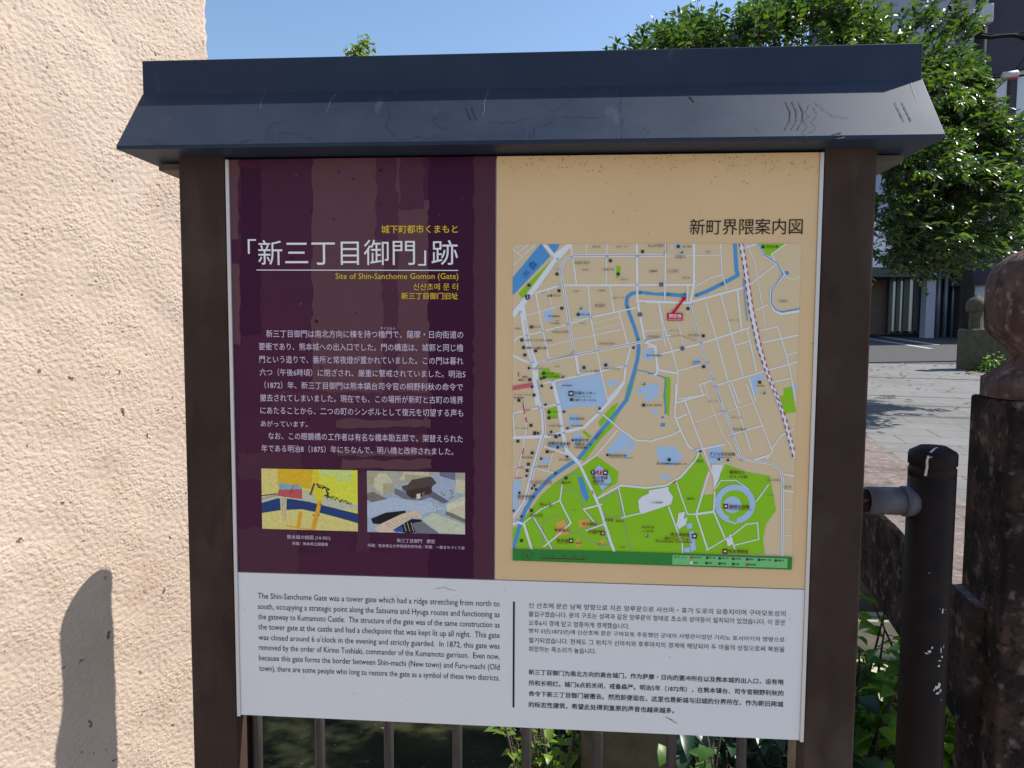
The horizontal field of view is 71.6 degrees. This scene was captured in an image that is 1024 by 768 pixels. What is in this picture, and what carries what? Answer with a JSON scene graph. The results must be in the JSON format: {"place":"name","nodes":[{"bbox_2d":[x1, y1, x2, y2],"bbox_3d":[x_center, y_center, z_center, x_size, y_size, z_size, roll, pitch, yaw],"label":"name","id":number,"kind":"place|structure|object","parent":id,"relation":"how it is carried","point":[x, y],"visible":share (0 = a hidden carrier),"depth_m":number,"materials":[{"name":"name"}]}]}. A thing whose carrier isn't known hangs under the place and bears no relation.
{"place":"outdoors","nodes":[
{"label":"outdoors","id":0,"kind":"place"},
{"bbox_2d":[262,716,579,767],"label":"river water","id":1,"kind":"structure","parent":0,"point":[288,742],"depth_m":6.51,"materials":[{"name":"green liquid"}]},
{"bbox_2d":[205,0,808,59],"label":"sky","id":2,"kind":"structure","parent":0,"point":[235,29],"materials":[{"name":"blue"}]},
{"bbox_2d":[484,726,580,767],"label":"leafy shrub","id":3,"kind":"object","parent":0,"point":[541,756],"visible":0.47,"depth_m":1.97,"materials":[{"name":"green plant"}]},
{"bbox_2d":[787,740,795,767],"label":"post","id":4,"kind":"object","parent":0,"point":[791,759],"depth_m":1.48,"materials":[{"name":"brown wood"}]},
{"bbox_2d":[694,654,895,767],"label":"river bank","id":5,"kind":"structure","parent":0,"point":[866,754],"depth_m":2.61,"materials":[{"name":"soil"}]},
{"bbox_2d":[676,694,887,767],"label":"leafy shrub","id":6,"kind":"object","parent":5,"relation":"on","point":[766,755],"visible":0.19,"depth_m":2.20,"materials":[{"name":"green plant"}]},
{"bbox_2d":[857,611,898,657],"bbox_3d":[1.917,1.189,3.319,1.650,0.202,0.118,1,4,4],"label":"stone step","id":7,"kind":"object","parent":5,"relation":"on","point":[871,638],"depth_m":3.28,"materials":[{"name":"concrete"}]},
{"bbox_2d":[853,591,954,767],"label":"leafy shrub","id":8,"kind":"object","parent":5,"relation":"on","point":[866,677],"visible":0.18,"depth_m":2.43,"materials":[{"name":"green plant"}]},
{"bbox_2d":[860,680,954,767],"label":"leafy shrub","id":9,"kind":"object","parent":5,"relation":"on","point":[864,725],"visible":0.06,"depth_m":2.50,"materials":[{"name":"green plant"}]},
{"bbox_2d":[809,30,821,44],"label":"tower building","id":10,"kind":"structure","parent":0,"point":[814,39],"depth_m":36.25,"materials":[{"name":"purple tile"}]},
{"bbox_2d":[869,333,956,363],"bbox_3d":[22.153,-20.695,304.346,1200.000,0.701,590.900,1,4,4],"label":"road","id":11,"kind":"structure","parent":0,"point":[944,351],"depth_m":14.22,"materials":[{"name":"grey asphalt"}]},
{"bbox_2d":[343,34,377,55],"bbox_3d":[-4.875,-6.474,23.456,4.075,9.350,4.153,-2,5,-31],"label":"distant tree","id":12,"kind":"object","parent":11,"relation":"on","point":[358,48],"visible":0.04,"depth_m":22.53,"materials":[{"name":"green plant"}]},
{"bbox_2d":[870,334,938,348],"bbox_3d":[9.963,-1.375,20.213,0.959,0.538,11.362,1,4,11],"label":"road marking","id":13,"kind":"object","parent":11,"relation":"on","point":[905,340],"visible":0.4,"depth_m":16.89,"materials":[{"name":"grey paint"}]},
{"bbox_2d":[854,0,1023,337],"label":"apartment building","id":14,"kind":"structure","parent":11,"relation":"on","point":[901,304],"depth_m":19.20,"materials":[{"name":"grey concrete"}]},
{"bbox_2d":[886,278,921,333],"bbox_3d":[10.822,-2.151,19.425,1.054,1.547,0.120,1,4,4],"label":"sliding door","id":15,"kind":"structure","parent":14,"relation":"in","point":[903,295],"depth_m":19.40,"materials":[{"name":"grey metal"}]},
{"bbox_2d":[955,16,964,54],"bbox_3d":[11.745,-9.106,18.595,0.249,1.021,0.030,1,4,4],"label":"window","id":16,"kind":"structure","parent":14,"relation":"in","point":[959,16],"depth_m":18.60,"materials":[{"name":"grey"}]},
{"bbox_2d":[954,0,993,328],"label":"utility pole","id":17,"kind":"object","parent":11,"relation":"on","point":[968,286],"visible":0.27,"depth_m":11.51,"materials":[{"name":"concrete"}]},
{"bbox_2d":[974,47,1023,77],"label":"overhead cable","id":18,"kind":"object","parent":17,"relation":"attached to","point":[1020,75],"visible":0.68,"depth_m":11.25,"materials":[{"name":"black plastic"}]},
{"bbox_2d":[1000,70,1019,80],"bbox_3d":[7.848,-4.861,11.196,0.252,0.163,0.110,1,4,4],"label":"splice case","id":19,"kind":"object","parent":18,"relation":"hanging from","point":[1012,75],"visible":0.92,"depth_m":11.16,"materials":[{"name":"grey plastic"}]},
{"bbox_2d":[975,33,1023,40],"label":"overhead cable","id":20,"kind":"object","parent":17,"relation":"attached to","point":[1009,35],"visible":0.98,"depth_m":11.21,"materials":[{"name":"black plastic"}]},
{"bbox_2d":[980,31,1023,34],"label":"overhead cable","id":21,"kind":"object","parent":17,"relation":"attached to","point":[997,34],"visible":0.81,"depth_m":11.22,"materials":[{"name":"black plastic"}]},
{"bbox_2d":[859,364,986,611],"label":"bridge pavement","id":22,"kind":"structure","parent":0,"point":[898,425],"depth_m":6.40,"materials":[{"name":"grey concrete"}]},
{"bbox_2d":[602,0,1023,296],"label":"leafy tree","id":23,"kind":"object","parent":22,"relation":"on","point":[953,171],"visible":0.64,"depth_m":5.85,"materials":[{"name":"green plant"}]},
{"bbox_2d":[867,363,981,408],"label":"fallen leaves","id":24,"kind":"object","parent":22,"relation":"on","point":[970,372],"visible":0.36,"depth_m":9.42,"materials":[{"name":"brown plant"}]},
{"bbox_2d":[956,294,1008,370],"bbox_3d":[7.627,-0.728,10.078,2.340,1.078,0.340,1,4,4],"label":"stone post","id":25,"kind":"object","parent":22,"relation":"on","point":[976,342],"visible":0.8,"depth_m":10.03,"materials":[{"name":"grey stone"}]},
{"bbox_2d":[975,351,1004,371],"bbox_3d":[6.690,-0.317,9.832,0.398,0.336,0.360,1,4,4],"label":"weed","id":26,"kind":"object","parent":22,"relation":"on","point":[991,363],"visible":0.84,"depth_m":9.81,"materials":[{"name":"green plant"}]},
{"label":"ground","id":27,"kind":"structure","parent":0,"visible":0},
{"bbox_2d":[0,0,207,767],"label":"stucco building","id":28,"kind":"structure","parent":27,"relation":"on","point":[95,646],"depth_m":1.67,"materials":[{"name":"beige paint"}]},
{"bbox_2d":[116,43,944,767],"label":"information board","id":29,"kind":"object","parent":27,"relation":"on","point":[526,389],"visible":1,"depth_m":1.31,"materials":[{"name":"brown paint"}]},
{"bbox_2d":[247,444,958,767],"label":"metal fence","id":30,"kind":"object","parent":27,"relation":"on","point":[923,502],"visible":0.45,"depth_m":1.60,"materials":[{"name":"black metal"}]},
{"bbox_2d":[580,730,666,767],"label":"stone pillar","id":31,"kind":"structure","parent":27,"relation":"on","point":[628,750],"depth_m":1.91,"materials":[{"name":"grey stone"}]},
{"bbox_2d":[657,736,720,767],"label":"leafy shrub","id":32,"kind":"object","parent":27,"relation":"on","point":[702,753],"visible":0.67,"depth_m":1.89,"materials":[{"name":"green plant"}]},
{"bbox_2d":[860,250,1023,767],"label":"stone railing","id":33,"kind":"object","parent":27,"relation":"on","point":[985,693],"visible":0.59,"depth_m":1.73,"materials":[{"name":"brown stone"}]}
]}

